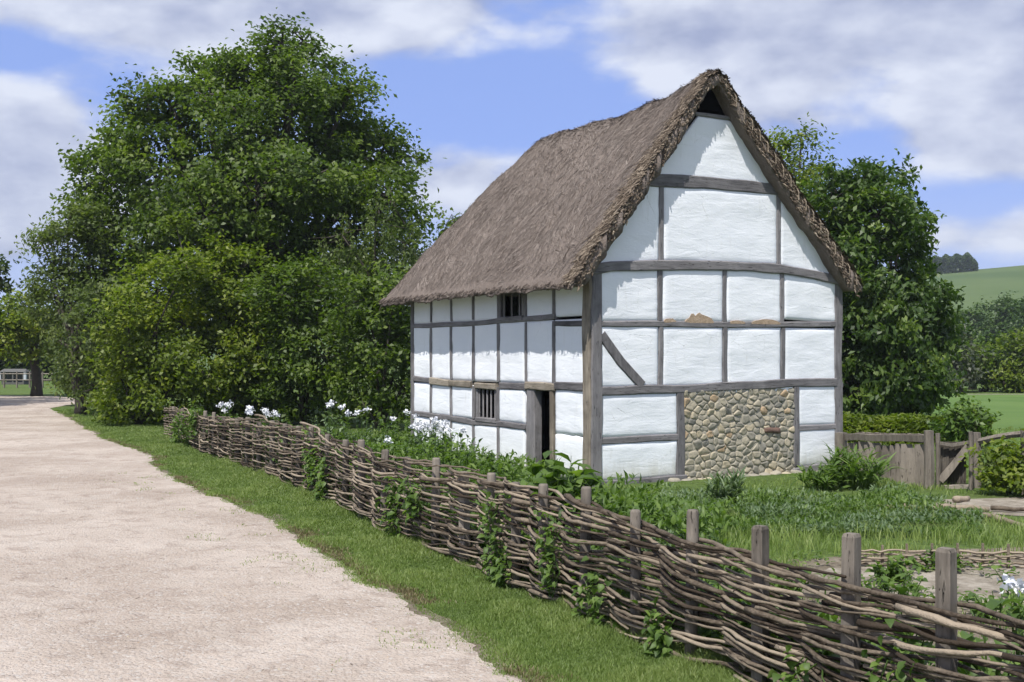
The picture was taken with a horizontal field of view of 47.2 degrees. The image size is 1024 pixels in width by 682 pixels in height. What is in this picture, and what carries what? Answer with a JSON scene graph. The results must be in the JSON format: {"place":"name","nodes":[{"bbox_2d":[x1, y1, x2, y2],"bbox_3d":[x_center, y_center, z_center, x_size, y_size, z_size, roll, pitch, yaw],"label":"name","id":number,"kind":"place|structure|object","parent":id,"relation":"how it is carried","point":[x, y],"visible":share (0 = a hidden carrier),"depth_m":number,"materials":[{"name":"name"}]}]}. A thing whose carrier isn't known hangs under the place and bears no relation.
{"place":"outdoors","nodes":[
{"label":"outdoors","id":0,"kind":"place"},
{"bbox_2d":[0,370,1023,681],"bbox_3d":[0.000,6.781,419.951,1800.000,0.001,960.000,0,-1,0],"label":"ground","id":1,"kind":"structure","parent":0,"point":[26,390],"depth_m":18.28,"materials":[{"name":"green plant"}]},
{"bbox_2d":[0,237,28,300],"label":"lane tree","id":2,"kind":"object","parent":1,"relation":"on","point":[3,283],"visible":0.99,"depth_m":51.27,"materials":[{"name":"green plant"}]},
{"bbox_2d":[0,369,30,384],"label":"field shelter","id":3,"kind":"object","parent":1,"relation":"on","point":[20,376],"visible":0.84,"depth_m":84.12,"materials":[{"name":"grey wood"}]},
{"bbox_2d":[0,372,56,387],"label":"distant rail fence","id":4,"kind":"object","parent":1,"relation":"on","point":[17,379],"visible":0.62,"depth_m":75.96,"materials":[{"name":"wood"}]},
{"bbox_2d":[0,281,69,395],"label":"lane tree","id":5,"kind":"object","parent":1,"relation":"on","point":[16,328],"visible":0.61,"depth_m":59.50,"materials":[{"name":"green plant"}]},
{"bbox_2d":[0,396,74,407],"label":"gravel lane bend","id":6,"kind":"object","parent":1,"relation":"on","point":[30,401],"visible":0.75,"depth_m":53.97,"materials":[{"name":"beige gravel"}]},
{"bbox_2d":[0,310,81,378],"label":"distant tree","id":7,"kind":"object","parent":1,"relation":"on","point":[27,367],"visible":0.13,"depth_m":94.67,"materials":[{"name":"green plant"}]},
{"bbox_2d":[48,346,115,403],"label":"dark shrub","id":8,"kind":"object","parent":1,"relation":"on","point":[53,373],"visible":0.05,"depth_m":49.44,"materials":[{"name":"green plant"}]},
{"bbox_2d":[6,190,162,415],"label":"roadside tree","id":9,"kind":"object","parent":1,"relation":"on","point":[68,325],"visible":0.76,"depth_m":41.88,"materials":[{"name":"green plant"}]},
{"bbox_2d":[72,239,243,424],"bbox_3d":[-10.854,-0.161,36.072,5.596,5.775,5.120,0,-1,0],"label":"leafy shrub","id":10,"kind":"object","parent":1,"relation":"on","point":[133,361],"visible":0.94,"depth_m":35.20,"materials":[{"name":"green plant"}]},
{"bbox_2d":[170,408,220,446],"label":"garden plant","id":11,"kind":"object","parent":1,"relation":"on","point":[184,430],"visible":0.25,"depth_m":27.24,"materials":[{"name":"green plant"}]},
{"bbox_2d":[204,399,241,454],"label":"garden plant","id":12,"kind":"object","parent":1,"relation":"on","point":[221,406],"visible":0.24,"depth_m":25.82,"materials":[{"name":"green plant"}]},
{"bbox_2d":[151,205,303,421],"bbox_3d":[-8.666,-0.785,37.253,5.653,7.031,4.683,1,-1,-42],"label":"leafy shrub","id":13,"kind":"object","parent":1,"relation":"on","point":[235,333],"visible":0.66,"depth_m":36.55,"materials":[{"name":"green plant"}]},
{"bbox_2d":[42,7,446,407],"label":"broadleaf tree","id":14,"kind":"object","parent":1,"relation":"on","point":[244,185],"visible":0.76,"depth_m":41.87,"materials":[{"name":"green plant"}]},
{"bbox_2d":[232,405,282,455],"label":"garden plant","id":15,"kind":"object","parent":1,"relation":"on","point":[249,408],"visible":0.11,"depth_m":24.43,"materials":[{"name":"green plant"}]},
{"bbox_2d":[0,408,521,681],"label":"gravel lane","id":16,"kind":"structure","parent":1,"relation":"on","point":[40,440],"depth_m":10.83,"materials":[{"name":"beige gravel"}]},
{"bbox_2d":[104,471,518,677],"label":"lane tufts","id":17,"kind":"object","parent":16,"relation":"on","point":[324,571],"visible":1,"depth_m":12.08,"materials":[{"name":"green plant"}]},
{"bbox_2d":[107,438,595,681],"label":"dry edge grass","id":18,"kind":"structure","parent":16,"relation":"on","point":[402,591],"depth_m":11.91,"materials":[{"name":"green plant"}]},
{"bbox_2d":[252,408,288,460],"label":"garden plant","id":19,"kind":"object","parent":1,"relation":"on","point":[267,415],"visible":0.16,"depth_m":24.07,"materials":[{"name":"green plant"}]},
{"bbox_2d":[215,247,373,424],"bbox_3d":[-6.425,-0.105,36.136,5.657,5.617,4.415,0,-1,0],"label":"leafy shrub","id":20,"kind":"object","parent":1,"relation":"on","point":[302,376],"visible":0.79,"depth_m":35.70,"materials":[{"name":"green plant"}]},
{"bbox_2d":[59,412,552,681],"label":"worn path edge","id":21,"kind":"object","parent":1,"relation":"on","point":[413,609],"visible":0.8,"depth_m":9.78,"materials":[{"name":"plant"}]},
{"bbox_2d":[307,399,348,439],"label":"garden plant","id":22,"kind":"object","parent":1,"relation":"on","point":[328,423],"visible":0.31,"depth_m":22.73,"materials":[{"name":"green plant"}]},
{"bbox_2d":[321,409,372,442],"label":"garden plant","id":23,"kind":"object","parent":1,"relation":"on","point":[345,428],"visible":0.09,"depth_m":22.02,"materials":[{"name":"green plant"}]},
{"bbox_2d":[301,245,416,429],"bbox_3d":[-3.854,0.019,34.200,4.543,5.365,4.346,0,-1,0],"label":"leafy shrub","id":24,"kind":"object","parent":1,"relation":"on","point":[392,354],"visible":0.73,"depth_m":33.62,"materials":[{"name":"green plant"}]},
{"bbox_2d":[338,407,395,450],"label":"garden plant","id":25,"kind":"object","parent":1,"relation":"on","point":[353,436],"visible":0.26,"depth_m":21.43,"materials":[{"name":"green plant"}]},
{"bbox_2d":[303,196,431,419],"bbox_3d":[-4.747,-0.990,38.610,4.332,7.490,3.364,0,-1,0],"label":"weeping birch","id":26,"kind":"object","parent":1,"relation":"on","point":[370,221],"visible":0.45,"depth_m":38.33,"materials":[{"name":"green plant"}]},
{"bbox_2d":[349,437,414,487],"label":"garden plant","id":27,"kind":"object","parent":1,"relation":"on","point":[376,448],"visible":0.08,"depth_m":18.10,"materials":[{"name":"green plant"}]},
{"bbox_2d":[363,417,417,456],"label":"garden plant","id":28,"kind":"object","parent":1,"relation":"on","point":[386,429],"visible":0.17,"depth_m":21.85,"materials":[{"name":"green plant"}]},
{"bbox_2d":[376,435,437,491],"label":"garden plant","id":29,"kind":"object","parent":1,"relation":"on","point":[407,452],"visible":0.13,"depth_m":18.40,"materials":[{"name":"green plant"}]},
{"bbox_2d":[381,408,436,449],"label":"garden plant","id":30,"kind":"object","parent":1,"relation":"on","point":[408,423],"visible":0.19,"depth_m":21.90,"materials":[{"name":"green plant"}]},
{"bbox_2d":[53,409,791,681],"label":"verge grass","id":31,"kind":"structure","parent":1,"relation":"on","point":[391,556],"depth_m":11.04,"materials":[{"name":"green plant"}]},
{"bbox_2d":[408,420,444,453],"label":"garden plant","id":32,"kind":"object","parent":1,"relation":"on","point":[417,428],"visible":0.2,"depth_m":21.07,"materials":[{"name":"white plant"}]},
{"bbox_2d":[414,416,458,456],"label":"garden plant","id":33,"kind":"object","parent":1,"relation":"on","point":[444,424],"visible":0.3,"depth_m":20.24,"materials":[{"name":"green plant"}]},
{"bbox_2d":[408,436,485,485],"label":"garden plant","id":34,"kind":"object","parent":1,"relation":"on","point":[438,447],"visible":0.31,"depth_m":16.98,"materials":[{"name":"green plant"}]},
{"bbox_2d":[428,207,465,240],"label":"tall tree","id":35,"kind":"object","parent":1,"relation":"on","point":[449,223],"visible":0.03,"depth_m":52.05,"materials":[{"name":"green plant"}]},
{"bbox_2d":[426,426,484,462],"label":"garden plant","id":36,"kind":"object","parent":1,"relation":"on","point":[450,430],"visible":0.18,"depth_m":19.56,"materials":[{"name":"green plant"}]},
{"bbox_2d":[440,437,505,490],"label":"garden plant","id":37,"kind":"object","parent":1,"relation":"on","point":[490,468],"visible":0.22,"depth_m":16.31,"materials":[{"name":"green plant"}]},
{"bbox_2d":[240,435,732,550],"bbox_3d":[-1.278,1.969,18.187,3.246,0.721,14.142,0,-1,-24],"label":"bed foliage","id":38,"kind":"object","parent":1,"relation":"on","point":[637,500],"visible":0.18,"depth_m":13.57,"materials":[{"name":"green plant"}]},
{"bbox_2d":[470,450,512,479],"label":"garden plant","id":39,"kind":"object","parent":1,"relation":"on","point":[489,459],"visible":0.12,"depth_m":17.52,"materials":[{"name":"green plant"}]},
{"bbox_2d":[486,462,531,482],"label":"garden plant","id":40,"kind":"object","parent":1,"relation":"on","point":[512,471],"visible":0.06,"depth_m":16.10,"materials":[{"name":"green plant"}]},
{"bbox_2d":[505,450,600,537],"bbox_3d":[0.459,1.822,13.525,1.233,1.122,0.897,0,-1,-38],"label":"broad leaved plant","id":41,"kind":"object","parent":1,"relation":"on","point":[553,469],"visible":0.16,"depth_m":13.45,"materials":[{"name":"green plant"}]},
{"bbox_2d":[526,453,604,505],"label":"broad leaved plant","id":42,"kind":"object","parent":1,"relation":"on","point":[579,483],"visible":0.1,"depth_m":14.14,"materials":[{"name":"green plant"}]},
{"bbox_2d":[163,406,1023,681],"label":"wattle fence","id":43,"kind":"object","parent":1,"relation":"on","point":[852,629],"visible":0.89,"depth_m":8.38,"materials":[{"name":"brown wicker"}]},
{"bbox_2d":[169,407,187,443],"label":"climbing plant","id":44,"kind":"object","parent":43,"relation":"attached to","point":[175,439],"visible":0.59,"depth_m":28.55,"materials":[{"name":"green plant"}]},
{"bbox_2d":[187,398,204,439],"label":"climbing plant","id":45,"kind":"object","parent":43,"relation":"attached to","point":[191,417],"visible":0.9,"depth_m":26.57,"materials":[{"name":"green plant"}]},
{"bbox_2d":[301,431,324,488],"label":"climbing plant","id":46,"kind":"object","parent":43,"relation":"attached to","point":[308,459],"visible":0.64,"depth_m":17.92,"materials":[{"name":"green plant"}]},
{"bbox_2d":[308,444,339,500],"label":"climbing plant","id":47,"kind":"object","parent":43,"relation":"attached to","point":[320,483],"visible":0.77,"depth_m":17.20,"materials":[{"name":"green plant"}]},
{"bbox_2d":[375,476,407,538],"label":"climbing plant","id":48,"kind":"object","parent":43,"relation":"attached to","point":[393,497],"visible":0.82,"depth_m":13.82,"materials":[{"name":"green plant"}]},
{"bbox_2d":[397,475,429,523],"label":"climbing plant","id":49,"kind":"object","parent":43,"relation":"attached to","point":[410,499],"visible":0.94,"depth_m":13.22,"materials":[{"name":"green plant"}]},
{"bbox_2d":[475,461,521,582],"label":"climbing plant","id":50,"kind":"object","parent":43,"relation":"attached to","point":[486,530],"visible":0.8,"depth_m":11.21,"materials":[{"name":"green plant"}]},
{"bbox_2d":[484,544,525,588],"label":"climbing plant","id":51,"kind":"object","parent":43,"relation":"attached to","point":[497,571],"visible":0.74,"depth_m":10.98,"materials":[{"name":"green plant"}]},
{"bbox_2d":[530,492,573,601],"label":"climbing plant","id":52,"kind":"object","parent":43,"relation":"attached to","point":[545,557],"visible":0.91,"depth_m":10.12,"materials":[{"name":"green plant"}]},
{"bbox_2d":[569,541,625,627],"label":"climbing plant","id":53,"kind":"object","parent":43,"relation":"attached to","point":[596,601],"visible":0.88,"depth_m":9.43,"materials":[{"name":"green plant"}]},
{"bbox_2d":[629,596,683,659],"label":"climbing plant","id":54,"kind":"object","parent":43,"relation":"attached to","point":[658,637],"visible":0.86,"depth_m":8.49,"materials":[{"name":"green plant"}]},
{"bbox_2d":[767,645,839,681],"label":"climbing plant","id":55,"kind":"object","parent":43,"relation":"attached to","point":[775,676],"visible":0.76,"depth_m":7.14,"materials":[{"name":"green plant"}]},
{"bbox_2d":[861,617,931,681],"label":"climbing plant","id":56,"kind":"object","parent":43,"relation":"attached to","point":[900,675],"visible":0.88,"depth_m":6.42,"materials":[{"name":"green plant"}]},
{"bbox_2d":[609,493,632,539],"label":"feathery plant","id":57,"kind":"object","parent":1,"relation":"on","point":[619,502],"visible":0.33,"depth_m":12.46,"materials":[{"name":"green plant"}]},
{"bbox_2d":[379,68,863,486],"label":"timber framed cottage","id":58,"kind":"structure","parent":1,"relation":"on","point":[652,290],"depth_m":21.10,"materials":[{"name":"paint"}]},
{"bbox_2d":[474,382,498,423],"bbox_3d":[-0.456,1.191,22.566,0.163,0.771,0.878,0,-1,-30],"label":"window","id":59,"kind":"structure","parent":58,"relation":"in","point":[479,386],"depth_m":22.57,"materials":[{"name":"brown wood"}]},
{"bbox_2d":[497,294,523,321],"bbox_3d":[0.010,-0.718,21.786,0.162,0.733,0.939,0,-1,-30],"label":"window","id":60,"kind":"structure","parent":58,"relation":"in","point":[502,298],"depth_m":21.79,"materials":[{"name":"wood"}]},
{"bbox_2d":[621,524,681,561],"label":"bushy weed","id":61,"kind":"object","parent":1,"relation":"on","point":[672,530],"visible":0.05,"depth_m":11.87,"materials":[{"name":"green plant"}]},
{"bbox_2d":[641,500,701,540],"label":"feathery plant","id":62,"kind":"object","parent":1,"relation":"on","point":[674,511],"visible":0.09,"depth_m":13.51,"materials":[{"name":"green plant"}]},
{"bbox_2d":[670,541,747,588],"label":"bushy weed","id":63,"kind":"object","parent":1,"relation":"on","point":[735,569],"visible":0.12,"depth_m":10.87,"materials":[{"name":"green plant"}]},
{"bbox_2d":[424,514,1007,681],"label":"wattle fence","id":64,"kind":"object","parent":1,"relation":"on","point":[701,630],"visible":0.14,"depth_m":8.54,"materials":[{"name":"green plant"}]},
{"bbox_2d":[703,465,748,504],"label":"feathery plant","id":65,"kind":"object","parent":1,"relation":"on","point":[733,486],"visible":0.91,"depth_m":17.03,"materials":[{"name":"green plant"}]},
{"bbox_2d":[738,559,813,608],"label":"bushy weed","id":66,"kind":"object","parent":1,"relation":"on","point":[802,581],"visible":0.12,"depth_m":10.07,"materials":[{"name":"green plant"}]},
{"bbox_2d":[761,112,860,242],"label":"feathery tree","id":67,"kind":"object","parent":1,"relation":"on","point":[786,144],"visible":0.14,"depth_m":45.75,"materials":[{"name":"green plant"}]},
{"bbox_2d":[639,481,987,536],"bbox_3d":[3.873,2.218,15.991,4.853,0.297,4.169,0,-1,0],"label":"vegetable bed","id":68,"kind":"object","parent":1,"relation":"on","point":[899,496],"visible":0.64,"depth_m":15.89,"materials":[{"name":"green plant"}]},
{"bbox_2d":[789,461,848,490],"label":"strap leaved plant","id":69,"kind":"object","parent":1,"relation":"on","point":[824,481],"visible":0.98,"depth_m":18.87,"materials":[{"name":"green plant"}]},
{"bbox_2d":[817,441,906,490],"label":"strap leaved plant","id":70,"kind":"object","parent":1,"relation":"on","point":[865,477],"visible":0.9,"depth_m":19.02,"materials":[{"name":"green plant"}]},
{"bbox_2d":[835,432,923,485],"bbox_3d":[6.556,1.994,20.752,0.340,0.876,2.895,0,-1,-14],"label":"plank fence","id":71,"kind":"object","parent":1,"relation":"on","point":[909,458],"visible":0.68,"depth_m":20.15,"materials":[{"name":"wood"}]},
{"bbox_2d":[796,148,972,415],"bbox_3d":[11.463,-1.735,36.643,5.625,9.037,8.230,-1,-1,44],"label":"horse chestnut","id":72,"kind":"object","parent":1,"relation":"on","point":[892,344],"visible":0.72,"depth_m":34.96,"materials":[{"name":"green plant"}]},
{"bbox_2d":[861,587,934,664],"bbox_3d":[2.446,1.921,7.576,0.814,0.731,0.718,0,-1,-18],"label":"leafy plant","id":73,"kind":"object","parent":1,"relation":"on","point":[901,591],"visible":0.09,"depth_m":7.47,"materials":[{"name":"green plant"}]},
{"bbox_2d":[843,409,994,446],"bbox_3d":[9.424,2.075,28.586,4.275,0.959,1.760,0,-1,29],"label":"field hedge","id":74,"kind":"object","parent":1,"relation":"on","point":[904,423],"visible":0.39,"depth_m":28.36,"materials":[{"name":"green plant"}]},
{"bbox_2d":[923,430,981,489],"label":"plank gate","id":75,"kind":"structure","parent":1,"relation":"on","point":[950,468],"depth_m":19.33,"materials":[{"name":"wood"}]},
{"bbox_2d":[937,503,989,511],"bbox_3d":[6.242,2.306,16.247,0.684,0.111,0.114,0,-1,17],"label":"log edging","id":76,"kind":"object","parent":1,"relation":"on","point":[967,506],"visible":0.55,"depth_m":16.22,"materials":[{"name":"brown wood"}]},
{"bbox_2d":[926,394,1003,445],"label":"hedge bush","id":77,"kind":"object","parent":1,"relation":"on","point":[953,431],"visible":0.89,"depth_m":25.88,"materials":[{"name":"green plant"}]},
{"bbox_2d":[943,324,988,392],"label":"tree","id":78,"kind":"object","parent":1,"relation":"on","point":[969,377],"visible":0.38,"depth_m":65.79,"materials":[{"name":"green plant"}]},
{"bbox_2d":[923,497,1023,515],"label":"garden yard","id":79,"kind":"structure","parent":1,"relation":"on","point":[1007,501],"depth_m":17.18,"materials":[{"name":"beige soil"}]},
{"bbox_2d":[990,505,1023,511],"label":"log edging","id":80,"kind":"object","parent":79,"relation":"on","point":[1012,509],"visible":1,"depth_m":16.22,"materials":[{"name":"brown wood"}]},
{"bbox_2d":[955,304,995,347],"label":"tree","id":81,"kind":"object","parent":1,"relation":"on","point":[979,324],"visible":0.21,"depth_m":160.69,"materials":[{"name":"green plant"}]},
{"bbox_2d":[934,598,1023,676],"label":"leafy plant","id":82,"kind":"object","parent":1,"relation":"on","point":[992,604],"visible":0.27,"depth_m":6.89,"materials":[{"name":"green plant"}]},
{"bbox_2d":[959,326,1007,389],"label":"tree","id":83,"kind":"object","parent":1,"relation":"on","point":[980,337],"visible":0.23,"depth_m":71.64,"materials":[{"name":"green plant"}]},
{"bbox_2d":[959,339,1012,391],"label":"tree","id":84,"kind":"object","parent":1,"relation":"on","point":[984,361],"visible":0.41,"depth_m":67.46,"materials":[{"name":"green plant"}]},
{"bbox_2d":[957,508,1023,525],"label":"log edging","id":85,"kind":"object","parent":1,"relation":"on","point":[997,516],"visible":0.36,"depth_m":15.28,"materials":[{"name":"brown wood"}]},
{"bbox_2d":[958,426,1023,495],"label":"garden bush","id":86,"kind":"object","parent":1,"relation":"on","point":[1011,474],"visible":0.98,"depth_m":18.20,"materials":[{"name":"green plant"}]},
{"bbox_2d":[967,291,1018,364],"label":"tree","id":87,"kind":"object","parent":1,"relation":"on","point":[992,307],"visible":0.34,"depth_m":163.80,"materials":[{"name":"green plant"}]},
{"bbox_2d":[977,429,1023,494],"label":"rail fence","id":88,"kind":"object","parent":1,"relation":"on","point":[1014,434],"visible":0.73,"depth_m":18.67,"materials":[{"name":"brown wood"}]},
{"bbox_2d":[986,297,1023,362],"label":"tree","id":89,"kind":"object","parent":1,"relation":"on","point":[1012,310],"visible":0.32,"depth_m":161.28,"materials":[{"name":"green plant"}]},
{"bbox_2d":[987,327,1023,392],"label":"tree","id":90,"kind":"object","parent":1,"relation":"on","point":[1010,381],"visible":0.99,"depth_m":66.31,"materials":[{"name":"green plant"}]},
{"bbox_2d":[1001,296,1023,359],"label":"tree","id":91,"kind":"object","parent":1,"relation":"on","point":[1017,321],"visible":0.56,"depth_m":152.83,"materials":[{"name":"green plant"}]},
{"bbox_2d":[0,0,1023,319],"label":"sky","id":92,"kind":"structure","parent":0,"point":[940,83],"materials":[{"name":"blue"}]},
{"bbox_2d":[158,265,1023,369],"bbox_3d":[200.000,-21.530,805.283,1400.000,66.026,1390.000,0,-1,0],"label":"hill","id":93,"kind":"structure","parent":0,"point":[986,284],"depth_m":389.30,"materials":[{"name":"green plant"}]},
{"bbox_2d":[926,252,978,273],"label":"hilltop copse","id":94,"kind":"object","parent":93,"relation":"on","point":[965,262],"visible":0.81,"depth_m":493.33,"materials":[{"name":"green plant"}]},
{"bbox_2d":[783,547,1023,675],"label":"garden soil","id":95,"kind":"structure","parent":0,"point":[823,566],"depth_m":12.17,"materials":[{"name":"brown soil"}]},
{"bbox_2d":[861,572,934,611],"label":"seedling","id":96,"kind":"object","parent":95,"relation":"on","point":[914,589],"visible":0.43,"depth_m":10.06,"materials":[{"name":"green plant"}]},
{"bbox_2d":[787,549,1023,617],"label":"garden weeds","id":97,"kind":"object","parent":95,"relation":"on","point":[910,577],"visible":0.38,"depth_m":11.22,"materials":[{"name":"green plant"}]},
{"bbox_2d":[861,543,1023,568],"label":"hurdle edging","id":98,"kind":"object","parent":95,"relation":"on","point":[1008,557],"visible":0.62,"depth_m":12.02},
{"bbox_2d":[959,587,1023,620],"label":"seedling","id":99,"kind":"object","parent":95,"relation":"on","point":[971,596],"visible":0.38,"depth_m":9.58,"materials":[{"name":"green plant"}]},
{"bbox_2d":[985,573,1023,675],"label":"leafy plant","id":100,"kind":"object","parent":95,"relation":"on","point":[1010,582],"visible":0.52,"depth_m":7.62,"materials":[{"name":"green plant"}]},
{"bbox_2d":[818,564,1023,604],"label":"garden path","id":101,"kind":"structure","parent":0,"point":[968,579],"depth_m":11.39,"materials":[{"name":"beige gravel"}]},
{"bbox_2d":[865,554,914,583],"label":"seedling","id":102,"kind":"object","parent":101,"relation":"on","point":[895,568],"visible":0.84,"depth_m":11.22,"materials":[{"name":"green plant"}]},
{"bbox_2d":[907,547,966,573],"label":"seedling","id":103,"kind":"object","parent":101,"relation":"on","point":[919,567],"visible":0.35,"depth_m":11.86,"materials":[{"name":"green plant"}]},
{"bbox_2d":[893,394,1023,458],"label":"field","id":104,"kind":"structure","parent":0,"point":[1010,407],"depth_m":47.90,"materials":[{"name":"green plant"}]},
{"bbox_2d":[988,565,1023,594],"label":"seedling","id":105,"kind":"object","parent":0,"point":[994,567],"visible":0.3,"depth_m":10.62,"materials":[{"name":"green plant"}]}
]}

